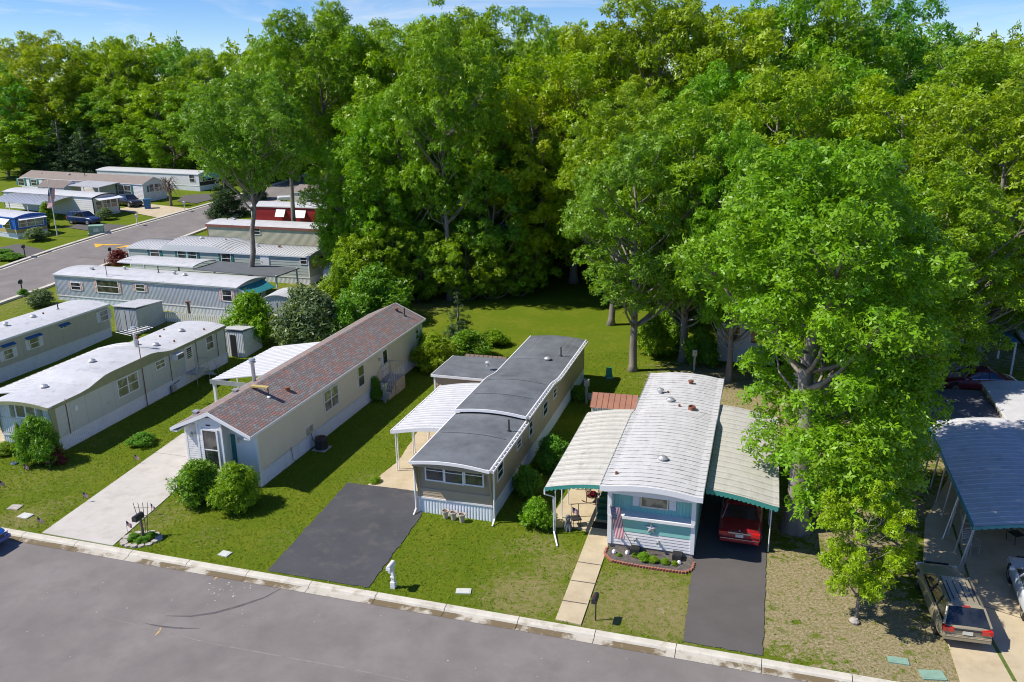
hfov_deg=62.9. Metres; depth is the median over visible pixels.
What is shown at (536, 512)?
shrub
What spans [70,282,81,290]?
window
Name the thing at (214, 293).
mobile home
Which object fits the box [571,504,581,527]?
garden chair
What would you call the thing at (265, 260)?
door
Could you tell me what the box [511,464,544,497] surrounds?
shrub
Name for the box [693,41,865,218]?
oak tree
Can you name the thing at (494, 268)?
understory tree
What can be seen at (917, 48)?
oak tree
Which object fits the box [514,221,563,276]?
understory tree
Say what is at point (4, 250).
shrub
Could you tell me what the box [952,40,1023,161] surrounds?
oak tree
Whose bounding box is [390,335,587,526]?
mobile home
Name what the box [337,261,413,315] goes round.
shrub
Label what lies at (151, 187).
window
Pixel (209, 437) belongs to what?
window
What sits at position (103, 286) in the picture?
window
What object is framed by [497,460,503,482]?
window
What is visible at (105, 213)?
shrub
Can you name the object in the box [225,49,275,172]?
oak tree
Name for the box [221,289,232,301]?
window
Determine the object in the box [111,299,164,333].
garden shed
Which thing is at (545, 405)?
window
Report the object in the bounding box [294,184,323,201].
mobile home
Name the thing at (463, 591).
utility cover
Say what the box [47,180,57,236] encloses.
flagpole
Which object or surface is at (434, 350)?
shrub
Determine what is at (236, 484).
shrub
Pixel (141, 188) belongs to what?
mobile home
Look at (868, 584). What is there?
young tree
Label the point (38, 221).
window
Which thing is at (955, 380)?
parked car
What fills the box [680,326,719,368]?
shrub
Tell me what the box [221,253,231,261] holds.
window
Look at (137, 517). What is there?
mailbox
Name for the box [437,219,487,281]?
understory tree
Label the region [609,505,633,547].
house flag
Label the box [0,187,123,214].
mobile home
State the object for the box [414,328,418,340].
window
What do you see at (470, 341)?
shrub
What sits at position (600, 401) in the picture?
garden shed
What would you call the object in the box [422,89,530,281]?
oak tree
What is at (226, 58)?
oak tree
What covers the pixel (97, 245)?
speed hump marking
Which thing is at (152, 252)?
window
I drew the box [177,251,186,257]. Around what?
window
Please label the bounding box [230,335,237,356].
doorway
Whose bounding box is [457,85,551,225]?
oak tree
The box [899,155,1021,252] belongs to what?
oak tree
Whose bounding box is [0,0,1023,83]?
sky
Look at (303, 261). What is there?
window
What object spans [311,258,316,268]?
window
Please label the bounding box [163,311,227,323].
picket fence
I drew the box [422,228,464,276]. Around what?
understory tree
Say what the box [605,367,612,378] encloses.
cable box
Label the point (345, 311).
shrub
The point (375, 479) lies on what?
shrub
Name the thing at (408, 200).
oak tree
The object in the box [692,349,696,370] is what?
utility pedestal
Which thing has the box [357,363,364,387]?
window
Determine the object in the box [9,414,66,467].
shrub
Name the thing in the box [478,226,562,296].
understory tree
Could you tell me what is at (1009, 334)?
mobile home
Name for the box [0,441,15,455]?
shrub
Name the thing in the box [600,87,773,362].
oak tree
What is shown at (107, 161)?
conifer tree
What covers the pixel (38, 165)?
conifer tree
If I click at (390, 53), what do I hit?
oak tree
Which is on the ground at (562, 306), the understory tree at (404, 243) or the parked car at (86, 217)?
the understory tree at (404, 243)
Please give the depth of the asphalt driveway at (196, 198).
131.68 m
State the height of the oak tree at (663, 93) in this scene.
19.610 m
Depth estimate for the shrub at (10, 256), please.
95.26 m
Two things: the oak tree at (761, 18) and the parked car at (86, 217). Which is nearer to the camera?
the oak tree at (761, 18)
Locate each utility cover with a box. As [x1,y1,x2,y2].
[6,504,23,509]
[17,512,32,518]
[217,550,231,557]
[455,588,470,593]
[887,656,909,665]
[918,669,946,680]
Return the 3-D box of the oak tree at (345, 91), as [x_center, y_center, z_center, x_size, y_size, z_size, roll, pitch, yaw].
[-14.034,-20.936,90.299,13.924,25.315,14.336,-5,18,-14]
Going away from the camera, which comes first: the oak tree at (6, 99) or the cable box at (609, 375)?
the cable box at (609, 375)
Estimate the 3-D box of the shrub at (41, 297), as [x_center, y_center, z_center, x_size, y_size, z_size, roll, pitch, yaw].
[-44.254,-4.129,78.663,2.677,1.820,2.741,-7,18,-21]
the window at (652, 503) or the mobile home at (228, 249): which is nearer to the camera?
the window at (652, 503)
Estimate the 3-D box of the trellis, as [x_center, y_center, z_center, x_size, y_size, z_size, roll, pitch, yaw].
[-17.173,8.321,38.984,0.734,1.754,0.077,-1,17,0]
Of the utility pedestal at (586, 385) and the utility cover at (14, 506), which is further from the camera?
the utility pedestal at (586, 385)
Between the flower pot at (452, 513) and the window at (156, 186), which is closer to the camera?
the flower pot at (452, 513)
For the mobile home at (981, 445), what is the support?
on the ground at (562, 306)
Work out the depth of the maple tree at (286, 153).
75.30 m
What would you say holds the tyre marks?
on the road at (63, 618)
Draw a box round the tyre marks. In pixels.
[27,577,740,681]
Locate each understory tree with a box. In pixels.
[310,225,391,269]
[329,221,410,277]
[360,221,432,294]
[387,225,456,301]
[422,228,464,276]
[431,226,510,300]
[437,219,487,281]
[454,234,526,298]
[455,244,519,283]
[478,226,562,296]
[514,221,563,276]
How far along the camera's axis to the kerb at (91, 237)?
107.58 m
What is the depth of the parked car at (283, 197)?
126.28 m
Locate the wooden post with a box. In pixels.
[185,301,190,315]
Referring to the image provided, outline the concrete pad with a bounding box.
[368,432,435,490]
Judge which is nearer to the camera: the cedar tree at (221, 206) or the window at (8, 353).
the window at (8, 353)
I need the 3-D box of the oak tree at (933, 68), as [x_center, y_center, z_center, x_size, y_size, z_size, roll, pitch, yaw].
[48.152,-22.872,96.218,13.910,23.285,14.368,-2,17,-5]
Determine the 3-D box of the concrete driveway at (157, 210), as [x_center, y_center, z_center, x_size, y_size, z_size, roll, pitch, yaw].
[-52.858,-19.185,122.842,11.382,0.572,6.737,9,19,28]
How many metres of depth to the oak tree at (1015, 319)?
59.02 m
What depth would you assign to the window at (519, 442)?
43.56 m
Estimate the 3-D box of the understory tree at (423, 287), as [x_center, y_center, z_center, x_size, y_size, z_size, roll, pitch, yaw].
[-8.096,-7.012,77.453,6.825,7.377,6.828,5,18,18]
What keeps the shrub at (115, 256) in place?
on the ground at (562, 306)
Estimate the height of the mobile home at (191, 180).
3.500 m
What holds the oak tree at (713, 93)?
on the ground at (562, 306)
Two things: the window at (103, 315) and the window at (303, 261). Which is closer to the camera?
the window at (103, 315)
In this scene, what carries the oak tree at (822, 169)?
on the ground at (562, 306)
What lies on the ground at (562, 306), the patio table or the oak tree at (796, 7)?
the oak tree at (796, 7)
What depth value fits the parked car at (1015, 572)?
33.71 m
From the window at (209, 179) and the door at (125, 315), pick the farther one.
the window at (209, 179)
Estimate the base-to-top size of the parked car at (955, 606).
1.601 m
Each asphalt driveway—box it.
[0,244,51,259]
[65,223,127,231]
[178,193,210,202]
[268,482,421,587]
[683,494,766,655]
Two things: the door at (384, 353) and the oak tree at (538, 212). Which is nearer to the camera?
the door at (384, 353)
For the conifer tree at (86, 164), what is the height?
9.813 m
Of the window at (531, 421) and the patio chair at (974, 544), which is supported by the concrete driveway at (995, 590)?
the patio chair at (974, 544)
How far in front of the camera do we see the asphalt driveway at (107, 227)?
112.31 m
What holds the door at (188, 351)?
in the mobile home at (78, 399)
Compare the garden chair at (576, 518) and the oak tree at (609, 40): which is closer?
the garden chair at (576, 518)
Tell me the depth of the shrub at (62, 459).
46.70 m
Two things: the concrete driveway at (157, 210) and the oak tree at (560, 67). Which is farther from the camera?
the concrete driveway at (157, 210)
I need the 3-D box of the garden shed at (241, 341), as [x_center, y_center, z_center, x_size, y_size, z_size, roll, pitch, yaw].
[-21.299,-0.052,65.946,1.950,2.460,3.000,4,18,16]
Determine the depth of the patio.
41.09 m
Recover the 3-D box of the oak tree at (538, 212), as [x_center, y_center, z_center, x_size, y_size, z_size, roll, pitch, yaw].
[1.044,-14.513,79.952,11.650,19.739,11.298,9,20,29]
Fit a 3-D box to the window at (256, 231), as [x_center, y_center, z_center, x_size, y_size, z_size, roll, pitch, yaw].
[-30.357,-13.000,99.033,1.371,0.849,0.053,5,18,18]
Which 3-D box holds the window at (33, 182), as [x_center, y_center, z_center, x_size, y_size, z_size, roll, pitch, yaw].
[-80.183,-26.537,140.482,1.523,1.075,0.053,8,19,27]
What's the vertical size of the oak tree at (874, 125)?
21.032 m
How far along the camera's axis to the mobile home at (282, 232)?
98.82 m
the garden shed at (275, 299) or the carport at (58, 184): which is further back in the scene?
the carport at (58, 184)
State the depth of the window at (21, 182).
142.06 m
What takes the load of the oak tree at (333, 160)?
on the ground at (562, 306)
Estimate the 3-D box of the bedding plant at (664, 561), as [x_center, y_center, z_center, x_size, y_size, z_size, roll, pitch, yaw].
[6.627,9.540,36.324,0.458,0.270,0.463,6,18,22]
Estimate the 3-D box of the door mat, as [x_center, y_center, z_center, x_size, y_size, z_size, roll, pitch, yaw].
[4.241,8.705,39.545,0.900,0.025,0.560,4,18,16]
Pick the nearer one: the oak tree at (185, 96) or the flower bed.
the flower bed
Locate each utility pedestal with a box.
[381,382,390,402]
[584,379,591,403]
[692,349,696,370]
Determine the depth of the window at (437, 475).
39.88 m
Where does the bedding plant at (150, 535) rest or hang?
on the ground at (562, 306)
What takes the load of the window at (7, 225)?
in the mobile home at (15, 224)
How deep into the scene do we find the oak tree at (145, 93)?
155.00 m
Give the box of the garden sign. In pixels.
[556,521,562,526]
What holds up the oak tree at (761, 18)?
on the ground at (562, 306)
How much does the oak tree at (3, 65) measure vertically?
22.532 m
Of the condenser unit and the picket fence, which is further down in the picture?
the condenser unit
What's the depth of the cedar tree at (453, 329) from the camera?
66.22 m
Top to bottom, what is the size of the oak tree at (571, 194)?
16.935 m
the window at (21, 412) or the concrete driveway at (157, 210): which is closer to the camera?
the window at (21, 412)
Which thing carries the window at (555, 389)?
in the mobile home at (490, 422)
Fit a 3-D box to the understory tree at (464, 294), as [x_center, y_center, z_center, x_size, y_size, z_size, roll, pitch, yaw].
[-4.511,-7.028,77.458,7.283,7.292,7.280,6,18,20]
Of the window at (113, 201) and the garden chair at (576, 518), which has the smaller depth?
the garden chair at (576, 518)
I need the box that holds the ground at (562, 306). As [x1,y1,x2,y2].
[0,98,1023,681]
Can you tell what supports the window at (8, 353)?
in the mobile home at (31, 341)
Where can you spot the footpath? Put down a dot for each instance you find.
(595, 545)
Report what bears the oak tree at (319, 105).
on the ground at (562, 306)
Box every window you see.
[2,221,10,228]
[3,347,14,360]
[14,405,36,418]
[17,178,24,185]
[17,218,43,227]
[28,337,40,349]
[30,179,36,185]
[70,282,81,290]
[95,201,102,209]
[95,279,119,293]
[99,309,108,321]
[102,200,110,207]
[110,199,117,206]
[116,371,139,398]
[117,184,131,193]
[135,284,145,291]
[149,184,153,191]
[150,248,159,255]
[154,183,159,191]
[154,358,165,370]
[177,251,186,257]
[187,252,196,258]
[189,175,194,181]
[200,428,221,471]
[202,177,215,181]
[205,334,214,350]
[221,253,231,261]
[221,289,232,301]
[254,229,260,234]
[299,257,307,264]
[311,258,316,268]
[323,383,339,413]
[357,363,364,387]
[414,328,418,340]
[424,467,484,487]
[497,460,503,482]
[516,436,521,451]
[529,418,532,438]
[543,398,547,418]
[553,385,556,400]
[640,497,668,510]
[723,326,740,341]
[750,330,764,344]
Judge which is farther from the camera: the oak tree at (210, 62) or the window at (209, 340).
the oak tree at (210, 62)
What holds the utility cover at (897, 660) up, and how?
on the ground at (562, 306)
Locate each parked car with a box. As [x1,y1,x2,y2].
[0,527,10,542]
[65,210,102,224]
[119,193,142,207]
[277,195,289,200]
[718,496,762,545]
[915,561,993,644]
[939,366,1018,389]
[1006,556,1023,620]
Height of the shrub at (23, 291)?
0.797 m
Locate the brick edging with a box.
[604,547,694,573]
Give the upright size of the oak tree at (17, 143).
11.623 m
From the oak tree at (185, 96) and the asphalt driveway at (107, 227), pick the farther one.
the oak tree at (185, 96)
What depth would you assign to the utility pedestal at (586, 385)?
54.42 m
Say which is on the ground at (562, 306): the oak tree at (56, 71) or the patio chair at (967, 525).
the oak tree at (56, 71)
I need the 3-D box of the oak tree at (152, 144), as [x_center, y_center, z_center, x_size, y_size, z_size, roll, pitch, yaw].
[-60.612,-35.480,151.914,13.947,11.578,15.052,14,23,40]
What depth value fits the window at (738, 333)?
61.87 m
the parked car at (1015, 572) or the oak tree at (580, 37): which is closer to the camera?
the parked car at (1015, 572)
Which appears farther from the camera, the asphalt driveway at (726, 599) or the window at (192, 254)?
the window at (192, 254)
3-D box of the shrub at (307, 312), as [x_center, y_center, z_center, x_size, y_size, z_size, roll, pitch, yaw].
[-16.004,-1.912,66.067,5.890,5.914,6.030,-3,17,-6]
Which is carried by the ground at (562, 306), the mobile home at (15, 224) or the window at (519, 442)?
the mobile home at (15, 224)
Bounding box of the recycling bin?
[143,198,150,208]
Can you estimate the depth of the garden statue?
39.08 m
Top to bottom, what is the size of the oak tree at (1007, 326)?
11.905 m
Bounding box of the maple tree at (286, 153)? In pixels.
[178,70,321,275]
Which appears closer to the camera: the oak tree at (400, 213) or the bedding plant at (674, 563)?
the bedding plant at (674, 563)
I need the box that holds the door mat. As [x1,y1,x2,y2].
[591,521,606,528]
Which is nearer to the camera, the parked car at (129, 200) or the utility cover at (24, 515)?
the utility cover at (24, 515)
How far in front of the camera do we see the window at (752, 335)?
61.52 m
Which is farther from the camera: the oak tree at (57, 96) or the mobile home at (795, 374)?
the oak tree at (57, 96)
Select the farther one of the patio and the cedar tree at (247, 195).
the cedar tree at (247, 195)
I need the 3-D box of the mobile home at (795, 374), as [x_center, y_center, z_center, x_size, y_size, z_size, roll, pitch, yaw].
[23.456,-0.392,63.829,4.280,3.500,16.280,4,18,16]
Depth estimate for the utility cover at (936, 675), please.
29.29 m
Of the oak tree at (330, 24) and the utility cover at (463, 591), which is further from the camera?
the oak tree at (330, 24)
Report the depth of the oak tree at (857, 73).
69.84 m
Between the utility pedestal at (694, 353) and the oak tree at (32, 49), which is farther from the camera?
the oak tree at (32, 49)
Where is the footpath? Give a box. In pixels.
[555,531,607,625]
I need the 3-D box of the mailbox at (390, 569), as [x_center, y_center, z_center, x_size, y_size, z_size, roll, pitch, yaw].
[-5.003,9.741,34.638,0.215,1.250,0.532,4,18,16]
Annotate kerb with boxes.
[0,174,306,269]
[0,200,280,304]
[1,527,896,681]
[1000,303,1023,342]
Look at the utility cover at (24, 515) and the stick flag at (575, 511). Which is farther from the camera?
the utility cover at (24, 515)
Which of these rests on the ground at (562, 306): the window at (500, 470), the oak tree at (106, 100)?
the oak tree at (106, 100)
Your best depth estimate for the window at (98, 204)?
118.62 m
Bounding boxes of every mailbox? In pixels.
[131,511,143,535]
[386,560,396,588]
[591,592,598,620]
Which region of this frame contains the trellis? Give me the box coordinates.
[133,502,148,533]
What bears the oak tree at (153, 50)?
on the ground at (562, 306)
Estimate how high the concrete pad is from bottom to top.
0.124 m
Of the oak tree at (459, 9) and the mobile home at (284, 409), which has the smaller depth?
the mobile home at (284, 409)
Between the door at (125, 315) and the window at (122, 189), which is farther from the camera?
the window at (122, 189)
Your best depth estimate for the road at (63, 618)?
31.95 m
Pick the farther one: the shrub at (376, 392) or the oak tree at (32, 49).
the oak tree at (32, 49)
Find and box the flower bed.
[606,547,693,570]
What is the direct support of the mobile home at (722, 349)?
on the ground at (562, 306)
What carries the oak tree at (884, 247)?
on the ground at (562, 306)
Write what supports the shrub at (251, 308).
on the ground at (562, 306)
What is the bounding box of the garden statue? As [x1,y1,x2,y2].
[564,515,571,531]
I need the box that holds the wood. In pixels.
[0,18,1023,124]
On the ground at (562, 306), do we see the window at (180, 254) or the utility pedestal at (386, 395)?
the utility pedestal at (386, 395)
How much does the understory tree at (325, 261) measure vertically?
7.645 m
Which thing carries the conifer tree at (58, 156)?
on the ground at (562, 306)
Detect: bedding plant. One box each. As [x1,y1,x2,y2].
[127,532,141,541]
[133,536,148,544]
[144,531,157,539]
[637,551,650,561]
[648,556,659,563]
[660,558,669,564]
[671,561,678,565]
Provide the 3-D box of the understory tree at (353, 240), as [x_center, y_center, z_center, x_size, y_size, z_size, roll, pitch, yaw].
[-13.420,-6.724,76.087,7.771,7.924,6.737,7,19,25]
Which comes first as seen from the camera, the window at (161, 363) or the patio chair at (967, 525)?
the patio chair at (967, 525)
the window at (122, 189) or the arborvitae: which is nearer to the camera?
the arborvitae
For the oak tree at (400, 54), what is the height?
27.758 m
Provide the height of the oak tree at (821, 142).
18.320 m
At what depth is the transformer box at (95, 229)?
107.69 m
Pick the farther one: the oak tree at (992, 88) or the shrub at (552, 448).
the oak tree at (992, 88)
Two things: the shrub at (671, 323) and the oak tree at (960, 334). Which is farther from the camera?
the shrub at (671, 323)
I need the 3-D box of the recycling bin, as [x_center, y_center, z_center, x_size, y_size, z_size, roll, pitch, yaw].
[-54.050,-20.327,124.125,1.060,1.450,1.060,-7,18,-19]
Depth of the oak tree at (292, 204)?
99.10 m
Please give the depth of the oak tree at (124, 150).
153.10 m
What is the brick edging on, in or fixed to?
on the ground at (562, 306)
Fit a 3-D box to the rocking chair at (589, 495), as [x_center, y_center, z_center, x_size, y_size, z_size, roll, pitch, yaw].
[4.019,7.513,41.708,0.960,1.117,0.563,9,19,29]
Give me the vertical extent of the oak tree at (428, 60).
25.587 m
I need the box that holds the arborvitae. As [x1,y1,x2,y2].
[39,201,57,226]
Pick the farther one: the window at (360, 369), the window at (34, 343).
the window at (34, 343)
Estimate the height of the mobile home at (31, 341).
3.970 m
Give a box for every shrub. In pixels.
[0,248,11,253]
[0,252,24,260]
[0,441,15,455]
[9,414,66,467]
[16,288,29,295]
[20,227,50,240]
[24,288,55,306]
[37,444,69,466]
[95,207,113,219]
[104,248,128,265]
[124,431,156,446]
[165,458,218,509]
[202,460,263,515]
[219,287,279,344]
[268,280,345,345]
[315,252,367,300]
[322,296,364,339]
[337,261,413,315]
[367,476,381,483]
[370,376,382,400]
[408,330,456,372]
[417,331,426,347]
[448,329,493,355]
[483,328,511,345]
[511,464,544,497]
[516,495,557,529]
[533,432,569,473]
[570,384,584,400]
[637,311,674,356]
[655,299,688,346]
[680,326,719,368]
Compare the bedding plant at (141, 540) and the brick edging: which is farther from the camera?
the bedding plant at (141, 540)
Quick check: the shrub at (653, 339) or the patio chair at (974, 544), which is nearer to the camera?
the patio chair at (974, 544)
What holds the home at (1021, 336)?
on the ground at (562, 306)
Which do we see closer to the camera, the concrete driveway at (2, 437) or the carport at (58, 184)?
the concrete driveway at (2, 437)
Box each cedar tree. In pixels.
[202,168,250,218]
[238,169,268,201]
[441,292,472,338]
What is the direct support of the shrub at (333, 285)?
on the ground at (562, 306)
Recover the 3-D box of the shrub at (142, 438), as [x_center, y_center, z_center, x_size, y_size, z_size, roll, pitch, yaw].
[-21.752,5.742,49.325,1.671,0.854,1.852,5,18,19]
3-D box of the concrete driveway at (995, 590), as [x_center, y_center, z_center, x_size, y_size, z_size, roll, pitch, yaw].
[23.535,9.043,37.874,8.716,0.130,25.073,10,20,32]
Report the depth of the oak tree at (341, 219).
79.34 m
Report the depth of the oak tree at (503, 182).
75.51 m
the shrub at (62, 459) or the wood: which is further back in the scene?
the wood
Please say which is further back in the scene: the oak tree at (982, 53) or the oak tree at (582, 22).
the oak tree at (582, 22)
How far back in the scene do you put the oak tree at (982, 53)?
67.09 m
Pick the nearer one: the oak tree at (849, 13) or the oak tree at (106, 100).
the oak tree at (849, 13)
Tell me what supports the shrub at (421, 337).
on the ground at (562, 306)
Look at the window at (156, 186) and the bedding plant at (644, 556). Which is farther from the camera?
the window at (156, 186)
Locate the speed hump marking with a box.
[94,244,128,247]
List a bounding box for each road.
[0,176,314,300]
[0,540,806,681]
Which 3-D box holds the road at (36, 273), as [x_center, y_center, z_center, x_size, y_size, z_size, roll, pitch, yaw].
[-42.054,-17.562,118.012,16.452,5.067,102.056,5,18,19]
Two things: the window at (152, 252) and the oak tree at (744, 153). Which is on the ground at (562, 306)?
the oak tree at (744, 153)
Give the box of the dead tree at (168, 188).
[153,176,178,205]
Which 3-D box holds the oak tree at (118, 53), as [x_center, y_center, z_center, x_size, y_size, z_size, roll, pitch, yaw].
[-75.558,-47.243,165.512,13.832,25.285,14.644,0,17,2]
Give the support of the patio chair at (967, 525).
on the concrete driveway at (995, 590)
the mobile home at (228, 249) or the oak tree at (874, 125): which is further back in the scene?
the mobile home at (228, 249)
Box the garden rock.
[849,616,859,624]
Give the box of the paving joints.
[155,452,1019,681]
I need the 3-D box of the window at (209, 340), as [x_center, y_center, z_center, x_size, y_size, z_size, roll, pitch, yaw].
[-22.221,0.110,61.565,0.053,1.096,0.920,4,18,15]
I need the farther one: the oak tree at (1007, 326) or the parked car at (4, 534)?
the oak tree at (1007, 326)
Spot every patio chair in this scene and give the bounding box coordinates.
[960,510,974,536]
[961,527,980,555]
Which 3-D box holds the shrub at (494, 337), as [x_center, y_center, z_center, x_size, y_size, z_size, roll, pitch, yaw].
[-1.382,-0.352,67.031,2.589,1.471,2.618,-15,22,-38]
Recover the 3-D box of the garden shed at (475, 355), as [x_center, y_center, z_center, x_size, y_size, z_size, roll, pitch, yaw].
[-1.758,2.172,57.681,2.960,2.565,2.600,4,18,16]
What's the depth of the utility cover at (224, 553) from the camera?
37.59 m
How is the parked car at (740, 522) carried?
on the asphalt driveway at (726, 599)
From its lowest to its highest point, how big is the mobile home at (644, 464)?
3.989 m
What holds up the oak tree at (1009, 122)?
on the ground at (562, 306)
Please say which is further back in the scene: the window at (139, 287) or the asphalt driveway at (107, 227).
the asphalt driveway at (107, 227)
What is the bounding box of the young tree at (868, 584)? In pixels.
[816,466,919,617]
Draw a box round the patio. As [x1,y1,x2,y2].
[554,488,606,531]
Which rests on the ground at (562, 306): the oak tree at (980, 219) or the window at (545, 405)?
the oak tree at (980, 219)
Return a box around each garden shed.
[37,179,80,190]
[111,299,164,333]
[225,324,261,357]
[262,288,298,325]
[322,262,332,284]
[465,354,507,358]
[590,391,638,411]
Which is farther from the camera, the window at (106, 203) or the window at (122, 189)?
the window at (122, 189)
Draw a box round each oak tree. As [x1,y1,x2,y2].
[0,29,85,142]
[0,61,26,161]
[0,72,50,170]
[0,114,74,171]
[0,126,38,177]
[22,71,107,157]
[31,38,130,144]
[53,93,122,158]
[66,37,148,162]
[82,82,165,166]
[89,34,160,164]
[95,118,164,167]
[110,42,189,112]
[119,81,190,165]
[129,114,197,169]
[142,41,225,113]
[146,82,222,169]
[160,48,237,112]
[183,83,241,181]
[190,51,257,107]
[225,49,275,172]
[236,45,334,220]
[240,0,391,224]
[257,103,314,179]
[291,107,334,180]
[296,102,420,261]
[300,159,316,172]
[301,41,392,187]
[313,175,388,262]
[318,22,435,186]
[334,82,454,276]
[341,0,508,205]
[374,32,408,74]
[377,14,513,300]
[379,142,455,273]
[415,4,500,92]
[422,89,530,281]
[426,4,550,200]
[449,149,540,294]
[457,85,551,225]
[470,82,576,289]
[492,42,637,283]
[495,13,576,171]
[539,18,615,124]
[543,12,687,262]
[552,80,685,325]
[556,128,730,372]
[558,0,745,151]
[559,116,641,300]
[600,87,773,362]
[608,87,715,312]
[643,0,787,134]
[645,59,774,311]
[663,117,797,382]
[669,132,982,536]
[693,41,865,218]
[723,0,849,136]
[732,115,941,394]
[762,53,919,195]
[764,0,912,141]
[779,146,870,290]
[797,73,1019,210]
[823,245,967,404]
[836,0,975,113]
[885,38,1023,179]
[899,36,992,128]
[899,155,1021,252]
[899,157,1023,375]
[906,77,1023,366]
[944,190,1023,355]
[946,254,972,319]
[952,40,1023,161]
[960,69,1022,195]
[996,196,1022,330]
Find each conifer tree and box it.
[20,133,57,175]
[35,119,82,171]
[63,126,102,173]
[86,132,122,172]
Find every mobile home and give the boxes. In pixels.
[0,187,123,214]
[0,209,47,238]
[0,300,111,382]
[0,321,227,450]
[16,170,166,201]
[52,255,298,316]
[96,166,218,190]
[126,235,325,284]
[170,303,425,486]
[205,218,326,245]
[249,201,339,221]
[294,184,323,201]
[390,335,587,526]
[544,372,778,560]
[716,314,774,364]
[793,357,818,382]
[910,380,1023,570]
[937,320,1019,373]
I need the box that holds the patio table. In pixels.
[1006,528,1023,544]
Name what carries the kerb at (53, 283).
on the ground at (562, 306)
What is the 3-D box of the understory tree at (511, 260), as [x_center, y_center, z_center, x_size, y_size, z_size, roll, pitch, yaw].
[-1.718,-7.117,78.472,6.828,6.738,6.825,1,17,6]
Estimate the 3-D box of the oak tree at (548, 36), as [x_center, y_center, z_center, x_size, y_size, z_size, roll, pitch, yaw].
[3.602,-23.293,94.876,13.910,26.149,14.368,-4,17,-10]
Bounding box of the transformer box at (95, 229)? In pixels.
[87,224,104,235]
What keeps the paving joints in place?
on the concrete driveway at (995, 590)
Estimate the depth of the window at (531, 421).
45.75 m
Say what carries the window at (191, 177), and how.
in the mobile home at (191, 180)
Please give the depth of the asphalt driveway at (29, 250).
99.84 m
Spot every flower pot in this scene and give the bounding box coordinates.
[441,509,448,518]
[449,510,456,520]
[458,512,465,522]
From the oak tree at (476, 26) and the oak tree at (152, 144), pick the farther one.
the oak tree at (152, 144)
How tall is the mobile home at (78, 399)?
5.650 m
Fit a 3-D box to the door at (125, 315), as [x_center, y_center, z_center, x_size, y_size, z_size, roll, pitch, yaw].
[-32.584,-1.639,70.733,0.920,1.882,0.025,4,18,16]
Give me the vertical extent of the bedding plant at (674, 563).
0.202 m
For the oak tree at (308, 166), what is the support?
on the ground at (562, 306)
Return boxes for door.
[120,310,131,332]
[184,344,194,371]
[260,255,269,264]
[270,302,283,325]
[381,347,388,376]
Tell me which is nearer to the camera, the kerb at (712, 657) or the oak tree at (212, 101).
the kerb at (712, 657)
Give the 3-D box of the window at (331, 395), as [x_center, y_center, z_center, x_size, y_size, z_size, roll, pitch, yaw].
[-10.864,3.419,50.369,0.053,1.332,1.773,4,18,16]
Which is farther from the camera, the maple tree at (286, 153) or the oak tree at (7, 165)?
the oak tree at (7, 165)
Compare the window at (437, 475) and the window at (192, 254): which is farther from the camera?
the window at (192, 254)
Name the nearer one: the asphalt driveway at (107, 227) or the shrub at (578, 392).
the shrub at (578, 392)
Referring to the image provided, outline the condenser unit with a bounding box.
[312,435,331,452]
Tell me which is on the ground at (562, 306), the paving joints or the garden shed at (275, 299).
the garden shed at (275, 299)
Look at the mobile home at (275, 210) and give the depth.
110.31 m
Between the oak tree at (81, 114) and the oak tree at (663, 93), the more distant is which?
the oak tree at (81, 114)
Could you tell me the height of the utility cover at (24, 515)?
0.110 m
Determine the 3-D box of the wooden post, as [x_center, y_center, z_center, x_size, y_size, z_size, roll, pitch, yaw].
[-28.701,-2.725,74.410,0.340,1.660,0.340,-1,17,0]
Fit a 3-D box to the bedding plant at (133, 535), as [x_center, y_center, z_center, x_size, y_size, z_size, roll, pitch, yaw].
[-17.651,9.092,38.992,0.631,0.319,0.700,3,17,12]
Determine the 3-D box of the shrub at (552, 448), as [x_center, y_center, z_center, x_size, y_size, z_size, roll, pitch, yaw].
[2.163,5.997,45.414,2.228,2.162,2.470,7,19,24]
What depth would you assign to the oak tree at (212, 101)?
142.48 m
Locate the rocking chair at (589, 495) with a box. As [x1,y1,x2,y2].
[582,488,599,504]
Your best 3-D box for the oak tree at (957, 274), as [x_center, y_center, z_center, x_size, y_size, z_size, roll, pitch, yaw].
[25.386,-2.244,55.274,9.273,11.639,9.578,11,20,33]
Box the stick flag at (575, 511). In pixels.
[572,507,578,515]
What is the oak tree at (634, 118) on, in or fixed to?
on the ground at (562, 306)
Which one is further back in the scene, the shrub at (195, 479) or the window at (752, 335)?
the window at (752, 335)
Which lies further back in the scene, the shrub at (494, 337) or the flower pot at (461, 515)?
the shrub at (494, 337)
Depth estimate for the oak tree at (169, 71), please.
163.83 m
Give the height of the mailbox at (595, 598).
1.200 m
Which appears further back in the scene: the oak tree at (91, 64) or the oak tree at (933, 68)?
the oak tree at (91, 64)
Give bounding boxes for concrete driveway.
[0,429,4,441]
[42,433,188,545]
[120,204,187,216]
[923,475,1023,681]
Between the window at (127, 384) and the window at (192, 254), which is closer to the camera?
the window at (127, 384)

